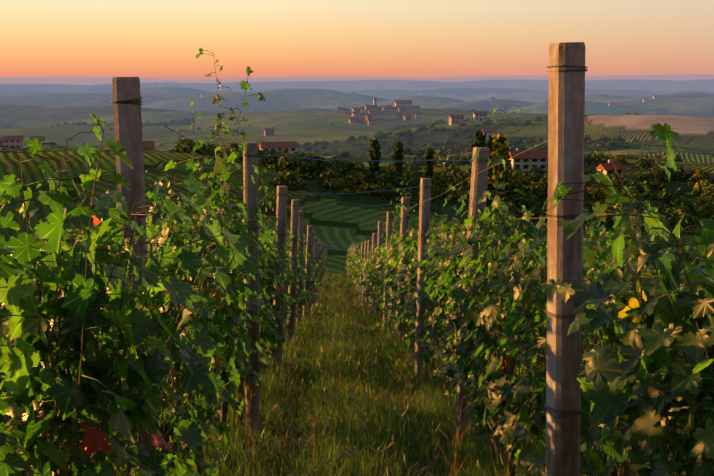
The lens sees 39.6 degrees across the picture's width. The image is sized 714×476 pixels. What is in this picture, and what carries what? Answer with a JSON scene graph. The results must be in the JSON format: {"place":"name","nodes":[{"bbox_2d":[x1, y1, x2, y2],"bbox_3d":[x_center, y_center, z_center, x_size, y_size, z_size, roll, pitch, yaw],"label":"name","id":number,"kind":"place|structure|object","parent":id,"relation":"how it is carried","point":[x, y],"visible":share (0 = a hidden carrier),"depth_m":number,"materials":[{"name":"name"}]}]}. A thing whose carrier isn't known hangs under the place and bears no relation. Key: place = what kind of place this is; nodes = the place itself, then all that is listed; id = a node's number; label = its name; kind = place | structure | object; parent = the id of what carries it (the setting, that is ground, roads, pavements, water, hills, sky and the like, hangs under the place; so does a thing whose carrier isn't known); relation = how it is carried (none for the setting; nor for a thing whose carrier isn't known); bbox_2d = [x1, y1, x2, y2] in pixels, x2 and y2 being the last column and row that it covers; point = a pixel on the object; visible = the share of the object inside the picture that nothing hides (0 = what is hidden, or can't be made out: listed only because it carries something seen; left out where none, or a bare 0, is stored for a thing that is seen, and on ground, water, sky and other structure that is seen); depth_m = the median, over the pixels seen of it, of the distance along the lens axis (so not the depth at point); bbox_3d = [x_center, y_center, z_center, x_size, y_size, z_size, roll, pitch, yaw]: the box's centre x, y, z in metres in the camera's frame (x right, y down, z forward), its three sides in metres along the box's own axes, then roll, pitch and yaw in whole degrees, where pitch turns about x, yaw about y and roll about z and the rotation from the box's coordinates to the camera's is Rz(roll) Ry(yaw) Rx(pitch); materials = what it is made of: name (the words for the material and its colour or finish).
{"place":"outdoors","nodes":[
{"label":"outdoors","id":0,"kind":"place"},
{"bbox_2d":[260,311,448,391],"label":"grass","id":1,"kind":"structure","parent":0,"point":[299,349],"depth_m":13.05,"materials":[{"name":"green plant"}]},
{"bbox_2d":[0,74,713,475],"bbox_3d":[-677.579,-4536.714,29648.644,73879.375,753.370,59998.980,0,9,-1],"label":"terrain","id":2,"kind":"structure","parent":0,"point":[300,110],"depth_m":1210.46,"materials":[{"name":"green plant"}]},
{"bbox_2d":[3,134,23,149],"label":"house","id":3,"kind":"structure","parent":2,"relation":"on","point":[11,141],"depth_m":650.67,"materials":[{"name":"paint"}]},
{"bbox_2d":[0,183,161,332],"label":"vine leaves","id":4,"kind":"object","parent":2,"relation":"on","point":[21,272],"visible":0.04,"depth_m":12.99,"materials":[{"name":"green plant"}]},
{"bbox_2d":[6,155,196,344],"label":"vine leaves","id":5,"kind":"object","parent":2,"relation":"on","point":[41,224],"visible":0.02,"depth_m":8.23,"materials":[{"name":"green plant"}]},
{"bbox_2d":[112,77,155,473],"bbox_3d":[-0.881,0.647,4.033,0.116,2.570,0.116,-3,10,-13],"label":"post","id":6,"kind":"object","parent":2,"relation":"on","point":[126,100],"visible":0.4,"depth_m":3.83,"materials":[{"name":"wood"}]},
{"bbox_2d":[143,141,154,149],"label":"house","id":7,"kind":"structure","parent":2,"relation":"on","point":[148,144],"depth_m":504.87,"materials":[{"name":"brick"}]},
{"bbox_2d":[0,50,304,475],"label":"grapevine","id":8,"kind":"object","parent":2,"relation":"on","point":[199,468],"visible":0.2,"depth_m":2.85,"materials":[{"name":"green plant"}]},
{"bbox_2d":[0,48,275,475],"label":"vine leaves","id":9,"kind":"object","parent":8,"relation":"attached to","point":[127,413],"visible":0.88,"depth_m":2.77,"materials":[{"name":"green plant"}]},
{"bbox_2d":[228,158,327,355],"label":"vine leaves","id":10,"kind":"object","parent":8,"relation":"attached to","point":[266,279],"visible":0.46,"depth_m":11.06,"materials":[{"name":"green plant"}]},
{"bbox_2d":[169,138,193,152],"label":"tree","id":11,"kind":"object","parent":2,"relation":"on","point":[181,148],"visible":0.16,"depth_m":299.34,"materials":[{"name":"green plant"}]},
{"bbox_2d":[186,142,214,154],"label":"tree","id":12,"kind":"object","parent":2,"relation":"on","point":[200,150],"visible":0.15,"depth_m":300.71,"materials":[{"name":"green plant"}]},
{"bbox_2d":[148,125,305,436],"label":"trellis wires","id":13,"kind":"object","parent":2,"relation":"on","point":[211,218],"visible":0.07,"depth_m":5.03,"materials":[{"name":"grey metal"}]},
{"bbox_2d":[217,145,242,161],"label":"tree","id":14,"kind":"object","parent":2,"relation":"on","point":[228,151],"visible":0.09,"depth_m":289.51,"materials":[{"name":"green plant"}]},
{"bbox_2d":[242,142,260,435],"bbox_3d":[-0.823,0.599,7.772,0.116,2.690,0.116,-2,10,-15],"label":"post","id":15,"kind":"object","parent":2,"relation":"on","point":[250,159],"visible":0.55,"depth_m":7.68,"materials":[{"name":"wood"}]},
{"bbox_2d":[264,153,280,170],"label":"tree","id":16,"kind":"object","parent":2,"relation":"on","point":[272,162],"visible":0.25,"depth_m":281.85,"materials":[{"name":"green plant"}]},
{"bbox_2d":[259,140,297,154],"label":"house","id":17,"kind":"structure","parent":2,"relation":"on","point":[291,146],"depth_m":519.98,"materials":[{"name":"ceramic"}]},
{"bbox_2d":[271,186,287,371],"bbox_3d":[-0.913,0.687,11.549,0.116,2.594,0.116,-1,9,-23],"label":"post","id":18,"kind":"object","parent":2,"relation":"on","point":[281,205],"visible":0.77,"depth_m":11.41,"materials":[{"name":"wood"}]},
{"bbox_2d":[270,170,307,190],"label":"tree","id":19,"kind":"object","parent":2,"relation":"on","point":[297,181],"visible":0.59,"depth_m":259.27,"materials":[{"name":"green plant"}]},
{"bbox_2d":[277,159,304,177],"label":"tree","id":20,"kind":"object","parent":2,"relation":"on","point":[292,162],"visible":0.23,"depth_m":274.88,"materials":[{"name":"green plant"}]},
{"bbox_2d":[287,199,298,344],"bbox_3d":[-0.996,0.730,15.300,0.116,2.659,0.116,0,9,-16],"label":"post","id":21,"kind":"object","parent":2,"relation":"on","point":[294,223],"visible":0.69,"depth_m":15.20,"materials":[{"name":"wood"}]},
{"bbox_2d":[276,154,319,175],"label":"tree","id":22,"kind":"object","parent":2,"relation":"on","point":[293,158],"visible":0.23,"depth_m":277.97,"materials":[{"name":"green plant"}]},
{"bbox_2d":[296,210,303,323],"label":"post","id":23,"kind":"object","parent":2,"relation":"on","point":[301,229],"visible":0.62,"depth_m":18.95,"materials":[{"name":"wood"}]},
{"bbox_2d":[291,158,322,180],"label":"tree","id":24,"kind":"object","parent":2,"relation":"on","point":[298,161],"visible":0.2,"depth_m":274.86,"materials":[{"name":"green plant"}]},
{"bbox_2d":[303,225,312,318],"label":"post","id":25,"kind":"object","parent":2,"relation":"on","point":[309,245],"visible":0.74,"depth_m":22.72,"materials":[{"name":"wood"}]},
{"bbox_2d":[308,231,313,309],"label":"post","id":26,"kind":"object","parent":2,"relation":"on","point":[311,282],"visible":0.48,"depth_m":26.51,"materials":[{"name":"wood"}]},
{"bbox_2d":[312,237,317,307],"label":"post","id":27,"kind":"object","parent":2,"relation":"on","point":[315,254],"visible":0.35,"depth_m":30.26,"materials":[{"name":"wood"}]},
{"bbox_2d":[315,242,319,303],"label":"post","id":28,"kind":"object","parent":2,"relation":"on","point":[317,261],"visible":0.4,"depth_m":34.04,"materials":[{"name":"wood"}]},
{"bbox_2d":[311,159,331,176],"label":"tree","id":29,"kind":"object","parent":2,"relation":"on","point":[321,166],"visible":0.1,"depth_m":281.73,"materials":[{"name":"green plant"}]},
{"bbox_2d":[317,169,344,187],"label":"tree","id":30,"kind":"object","parent":2,"relation":"on","point":[325,182],"visible":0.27,"depth_m":267.50,"materials":[{"name":"green plant"}]},
{"bbox_2d":[319,162,347,174],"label":"tree","id":31,"kind":"object","parent":2,"relation":"on","point":[330,164],"visible":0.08,"depth_m":285.36,"materials":[{"name":"green plant"}]},
{"bbox_2d":[321,272,354,288],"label":"grass","id":32,"kind":"structure","parent":2,"relation":"on","point":[336,278],"depth_m":51.33,"materials":[{"name":"green plant"}]},
{"bbox_2d":[325,180,354,196],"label":"tree","id":33,"kind":"object","parent":2,"relation":"on","point":[334,187],"visible":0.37,"depth_m":260.64,"materials":[{"name":"green plant"}]},
{"bbox_2d":[325,178,357,195],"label":"tree","id":34,"kind":"object","parent":2,"relation":"on","point":[347,183],"visible":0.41,"depth_m":262.02,"materials":[{"name":"green plant"}]},
{"bbox_2d":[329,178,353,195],"bbox_3d":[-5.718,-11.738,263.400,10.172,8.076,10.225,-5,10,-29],"label":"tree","id":35,"kind":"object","parent":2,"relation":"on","point":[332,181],"visible":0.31,"depth_m":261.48,"materials":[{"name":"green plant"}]},
{"bbox_2d":[302,284,393,321],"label":"grass","id":36,"kind":"structure","parent":2,"relation":"on","point":[326,312],"depth_m":31.83,"materials":[{"name":"green plant"}]},
{"bbox_2d":[334,160,364,178],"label":"tree","id":37,"kind":"object","parent":2,"relation":"on","point":[348,168],"visible":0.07,"depth_m":297.94,"materials":[{"name":"green plant"}]},
{"bbox_2d":[235,314,472,475],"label":"dry weeds","id":38,"kind":"object","parent":2,"relation":"on","point":[455,450],"visible":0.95,"depth_m":6.11,"materials":[{"name":"brown"}]},
{"bbox_2d":[347,162,367,176],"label":"tree","id":39,"kind":"object","parent":2,"relation":"on","point":[361,164],"visible":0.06,"depth_m":300.92,"materials":[{"name":"green plant"}]},
{"bbox_2d":[130,276,597,475],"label":"grass seed stalks","id":40,"kind":"object","parent":2,"relation":"on","point":[351,408],"depth_m":6.46,"materials":[{"name":"yellow"}]},
{"bbox_2d":[344,170,383,195],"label":"tree","id":41,"kind":"object","parent":2,"relation":"on","point":[361,183],"visible":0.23,"depth_m":268.71,"materials":[{"name":"green plant"}]},
{"bbox_2d":[369,233,376,312],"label":"post","id":42,"kind":"object","parent":2,"relation":"on","point":[374,240],"visible":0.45,"depth_m":26.13,"materials":[{"name":"wood"}]},
{"bbox_2d":[368,137,381,175],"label":"tree","id":43,"kind":"object","parent":2,"relation":"on","point":[374,152],"visible":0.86,"depth_m":289.37,"materials":[{"name":"green plant"}]},
{"bbox_2d":[375,221,383,316],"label":"post","id":44,"kind":"object","parent":2,"relation":"on","point":[380,233],"visible":0.37,"depth_m":22.32,"materials":[{"name":"wood"}]},
{"bbox_2d":[370,173,394,189],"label":"tree","id":45,"kind":"object","parent":2,"relation":"on","point":[380,177],"visible":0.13,"depth_m":281.01,"materials":[{"name":"green plant"}]},
{"bbox_2d":[373,169,395,186],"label":"tree","id":46,"kind":"object","parent":2,"relation":"on","point":[378,172],"visible":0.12,"depth_m":285.54,"materials":[{"name":"green plant"}]},
{"bbox_2d":[369,184,405,201],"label":"tree","id":47,"kind":"object","parent":2,"relation":"on","point":[385,193],"visible":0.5,"depth_m":262.62,"materials":[{"name":"green plant"}]},
{"bbox_2d":[383,212,392,328],"bbox_3d":[0.577,0.831,18.750,0.116,2.669,0.116,0,9,-14],"label":"post","id":48,"kind":"object","parent":2,"relation":"on","point":[389,227],"visible":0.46,"depth_m":18.57,"materials":[{"name":"wood"}]},
{"bbox_2d":[391,141,403,174],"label":"tree","id":49,"kind":"object","parent":2,"relation":"on","point":[397,155],"visible":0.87,"depth_m":314.92,"materials":[{"name":"green plant"}]},
{"bbox_2d":[394,197,409,344],"bbox_3d":[0.670,0.718,14.976,0.116,2.690,0.116,-1,10,-19],"label":"post","id":50,"kind":"object","parent":2,"relation":"on","point":[404,222],"visible":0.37,"depth_m":14.82,"materials":[{"name":"wood"}]},
{"bbox_2d":[384,176,419,190],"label":"tree","id":51,"kind":"object","parent":2,"relation":"on","point":[395,180],"visible":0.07,"depth_m":279.89,"materials":[{"name":"green plant"}]},
{"bbox_2d":[394,100,412,109],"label":"house","id":52,"kind":"structure","parent":2,"relation":"on","point":[407,104],"depth_m":1555.87,"materials":[{"name":"paint"}]},
{"bbox_2d":[400,181,419,196],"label":"tree","id":53,"kind":"object","parent":2,"relation":"on","point":[411,184],"visible":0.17,"depth_m":276.11,"materials":[{"name":"green plant"}]},
{"bbox_2d":[414,178,431,378],"bbox_3d":[0.736,0.654,11.237,0.116,2.666,0.116,-1,8,-18],"label":"post","id":54,"kind":"object","parent":2,"relation":"on","point":[425,186],"visible":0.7,"depth_m":11.15,"materials":[{"name":"wood"}]},
{"bbox_2d":[422,147,433,177],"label":"tree","id":55,"kind":"object","parent":2,"relation":"on","point":[427,167],"visible":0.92,"depth_m":331.53,"materials":[{"name":"green plant"}]},
{"bbox_2d":[431,189,446,205],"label":"tree","id":56,"kind":"object","parent":2,"relation":"on","point":[435,199],"visible":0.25,"depth_m":268.27,"materials":[{"name":"green plant"}]},
{"bbox_2d":[434,148,449,157],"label":"tree","id":57,"kind":"object","parent":2,"relation":"on","point":[437,153],"visible":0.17,"depth_m":505.09,"materials":[{"name":"green plant"}]},
{"bbox_2d":[432,157,453,168],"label":"tree","id":58,"kind":"object","parent":2,"relation":"on","point":[439,165],"visible":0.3,"depth_m":427.76,"materials":[{"name":"green plant"}]},
{"bbox_2d":[440,186,468,203],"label":"tree","id":59,"kind":"object","parent":2,"relation":"on","point":[447,188],"visible":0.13,"depth_m":273.33,"materials":[{"name":"green plant"}]},
{"bbox_2d":[443,180,466,191],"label":"tree","id":60,"kind":"object","parent":2,"relation":"on","point":[461,184],"visible":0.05,"depth_m":286.69,"materials":[{"name":"green plant"}]},
{"bbox_2d":[448,113,464,124],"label":"house","id":61,"kind":"structure","parent":2,"relation":"on","point":[456,118],"depth_m":908.23,"materials":[{"name":"paint"}]},
{"bbox_2d":[452,154,471,166],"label":"tree","id":62,"kind":"object","parent":2,"relation":"on","point":[463,163],"visible":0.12,"depth_m":425.52,"materials":[{"name":"green plant"}]},
{"bbox_2d":[454,147,489,437],"bbox_3d":[0.847,0.634,7.483,0.116,2.630,0.116,1,8,-15],"label":"post","id":63,"kind":"object","parent":2,"relation":"on","point":[478,186],"visible":0.43,"depth_m":7.33,"materials":[{"name":"wood"}]},
{"bbox_2d":[470,130,485,164],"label":"tree","id":64,"kind":"object","parent":2,"relation":"on","point":[480,139],"visible":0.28,"depth_m":309.34,"materials":[{"name":"green plant"}]},
{"bbox_2d":[473,110,487,121],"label":"house","id":65,"kind":"structure","parent":2,"relation":"on","point":[478,116],"depth_m":905.44,"materials":[{"name":"paint"}]},
{"bbox_2d":[482,127,496,139],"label":"house","id":66,"kind":"structure","parent":2,"relation":"on","point":[489,131],"depth_m":806.74,"materials":[{"name":"ceramic"}]},
{"bbox_2d":[484,133,495,189],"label":"tree","id":67,"kind":"object","parent":2,"relation":"on","point":[490,185],"visible":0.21,"depth_m":298.69,"materials":[{"name":"green plant"}]},
{"bbox_2d":[486,190,508,202],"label":"tree","id":68,"kind":"object","parent":2,"relation":"on","point":[504,196],"visible":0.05,"depth_m":276.30,"materials":[{"name":"green plant"}]},
{"bbox_2d":[489,133,511,190],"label":"tree","id":69,"kind":"object","parent":2,"relation":"on","point":[499,145],"visible":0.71,"depth_m":294.05,"materials":[{"name":"green plant"}]},
{"bbox_2d":[489,200,533,221],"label":"tree","id":70,"kind":"object","parent":2,"relation":"on","point":[513,210],"visible":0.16,"depth_m":259.88,"materials":[{"name":"green plant"}]},
{"bbox_2d":[501,183,524,199],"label":"tree","id":71,"kind":"object","parent":2,"relation":"on","point":[511,188],"visible":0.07,"depth_m":296.69,"materials":[{"name":"green plant"}]},
{"bbox_2d":[512,196,530,213],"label":"tree","id":72,"kind":"object","parent":2,"relation":"on","point":[526,200],"visible":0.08,"depth_m":269.01,"materials":[{"name":"green plant"}]},
{"bbox_2d":[513,175,532,185],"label":"tree","id":73,"kind":"object","parent":2,"relation":"on","point":[526,180],"visible":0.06,"depth_m":331.57,"materials":[{"name":"green plant"}]},
{"bbox_2d":[509,148,547,171],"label":"house","id":74,"kind":"structure","parent":2,"relation":"on","point":[525,161],"depth_m":374.10,"materials":[{"name":"paint"}]},
{"bbox_2d":[515,196,542,211],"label":"tree","id":75,"kind":"object","parent":2,"relation":"on","point":[532,200],"visible":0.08,"depth_m":270.95,"materials":[{"name":"green plant"}]},
{"bbox_2d":[522,166,544,175],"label":"tree","id":76,"kind":"object","parent":2,"relation":"on","point":[536,170],"visible":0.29,"depth_m":366.57,"materials":[{"name":"green plant"}]},
{"bbox_2d":[525,181,543,195],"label":"tree","id":77,"kind":"object","parent":2,"relation":"on","point":[529,187],"visible":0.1,"depth_m":311.33,"materials":[{"name":"green plant"}]},
{"bbox_2d":[534,206,547,224],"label":"tree","id":78,"kind":"object","parent":2,"relation":"on","point":[538,214],"visible":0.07,"depth_m":258.41,"materials":[{"name":"green plant"}]},
{"bbox_2d":[384,183,713,361],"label":"vine leaves","id":79,"kind":"object","parent":2,"relation":"on","point":[586,273],"visible":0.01,"depth_m":9.34,"materials":[{"name":"green plant"}]},
{"bbox_2d":[544,42,587,475],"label":"post","id":80,"kind":"object","parent":2,"relation":"on","point":[567,70],"visible":0.93,"depth_m":3.56,"materials":[{"name":"wood"}]},
{"bbox_2d":[346,120,611,433],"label":"trellis wires","id":81,"kind":"object","parent":80,"relation":"attached to","point":[479,275],"visible":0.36,"depth_m":5.70,"materials":[{"name":"grey metal"}]},
{"bbox_2d":[584,155,598,165],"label":"tree","id":82,"kind":"object","parent":2,"relation":"on","point":[591,162],"visible":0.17,"depth_m":384.01,"materials":[{"name":"green plant"}]},
{"bbox_2d":[588,187,606,201],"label":"tree","id":83,"kind":"object","parent":2,"relation":"on","point":[600,195],"visible":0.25,"depth_m":304.41,"materials":[{"name":"green plant"}]},
{"bbox_2d":[584,150,613,163],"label":"tree","id":84,"kind":"object","parent":2,"relation":"on","point":[599,160],"visible":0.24,"depth_m":389.19,"materials":[{"name":"green plant"}]},
{"bbox_2d":[500,188,713,303],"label":"vine leaves","id":85,"kind":"object","parent":2,"relation":"on","point":[686,247],"visible":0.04,"depth_m":12.15,"materials":[{"name":"green plant"}]},
{"bbox_2d":[596,160,624,182],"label":"house","id":86,"kind":"structure","parent":2,"relation":"on","point":[607,169],"depth_m":335.18,"materials":[{"name":"ceramic"}]},
{"bbox_2d":[599,173,626,186],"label":"tree","id":87,"kind":"object","parent":2,"relation":"on","point":[614,176],"visible":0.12,"depth_m":330.68,"materials":[{"name":"green plant"}]},
{"bbox_2d":[605,154,628,165],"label":"tree","id":88,"kind":"object","parent":2,"relation":"on","point":[622,161],"visible":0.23,"depth_m":380.47,"materials":[{"name":"green plant"}]},
{"bbox_2d":[631,153,660,169],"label":"tree","id":89,"kind":"object","parent":2,"relation":"on","point":[643,163],"visible":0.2,"depth_m":369.31,"materials":[{"name":"green plant"}]},
{"bbox_2d":[638,189,658,200],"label":"tree","id":90,"kind":"object","parent":2,"relation":"on","point":[648,197],"visible":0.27,"depth_m":307.98,"materials":[{"name":"green plant"}]},
{"bbox_2d":[636,173,661,187],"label":"tree","id":91,"kind":"object","parent":2,"relation":"on","point":[646,177],"visible":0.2,"depth_m":331.85,"materials":[{"name":"green plant"}]},
{"bbox_2d":[636,167,670,183],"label":"tree","id":92,"kind":"object","parent":2,"relation":"on","point":[661,173],"visible":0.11,"depth_m":338.50,"materials":[{"name":"green plant"}]},
{"bbox_2d":[641,179,669,197],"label":"tree","id":93,"kind":"object","parent":2,"relation":"on","point":[653,181],"visible":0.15,"depth_m":315.94,"materials":[{"name":"green plant"}]},
{"bbox_2d":[654,189,681,204],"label":"tree","id":94,"kind":"object","parent":2,"relation":"on","point":[667,198],"visible":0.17,"depth_m":300.50,"materials":[{"name":"green plant"}]},
{"bbox_2d":[662,212,686,230],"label":"tree","id":95,"kind":"object","parent":2,"relation":"on","point":[675,220],"visible":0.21,"depth_m":263.65,"materials":[{"name":"green plant"}]},
{"bbox_2d":[658,206,702,227],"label":"tree","id":96,"kind":"object","parent":2,"relation":"on","point":[695,220],"visible":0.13,"depth_m":269.03,"materials":[{"name":"green plant"}]},
{"bbox_2d":[669,165,691,181],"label":"tree","id":97,"kind":"object","parent":2,"relation":"on","point":[681,174],"visible":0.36,"depth_m":341.08,"materials":[{"name":"green plant"}]},
{"bbox_2d":[669,195,697,212],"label":"tree","id":98,"kind":"object","parent":2,"relation":"on","point":[674,202],"visible":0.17,"depth_m":288.37,"materials":[{"name":"green plant"}]},
{"bbox_2d":[683,172,711,186],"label":"tree","id":99,"kind":"object","parent":2,"relation":"on","point":[695,178],"visible":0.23,"depth_m":330.60,"materials":[{"name":"green plant"}]},
{"bbox_2d":[687,181,712,195],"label":"tree","id":100,"kind":"object","parent":2,"relation":"on","point":[697,189],"visible":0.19,"depth_m":314.56,"materials":[{"name":"yellow plant"}]},
{"bbox_2d":[693,184,713,198],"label":"tree","id":101,"kind":"object","parent":2,"relation":"on","point":[709,187],"visible":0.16,"depth_m":308.69,"materials":[{"name":"green plant"}]},
{"bbox_2d":[694,201,713,218],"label":"tree","id":102,"kind":"object","parent":2,"relation":"on","point":[708,212],"visible":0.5,"depth_m":281.32,"materials":[{"name":"green plant"}]},
{"bbox_2d":[0,0,713,79],"label":"sky","id":103,"kind":"structure","parent":0,"point":[155,39],"materials":[{"name":"orange"}]},
{"bbox_2d":[101,365,621,475],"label":"grass","id":104,"kind":"structure","parent":0,"point":[382,429],"depth_m":7.42,"materials":[{"name":"green plant"}]},
{"bbox_2d":[260,155,472,255],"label":"cross twines","id":105,"kind":"object","parent":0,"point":[359,192],"visible":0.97,"depth_m":11.14,"materials":[{"name":"blue"}]},
{"bbox_2d":[345,181,467,374],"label":"vine leaves","id":106,"kind":"object","parent":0,"point":[380,269],"visible":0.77,"depth_m":12.95,"materials":[{"name":"green plant"}]},
{"bbox_2d":[374,105,713,475],"bbox_3d":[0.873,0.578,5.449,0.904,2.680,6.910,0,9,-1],"label":"vine leaves","id":107,"kind":"object","parent":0,"point":[638,440],"visible":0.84,"depth_m":2.98,"materials":[{"name":"green plant"}]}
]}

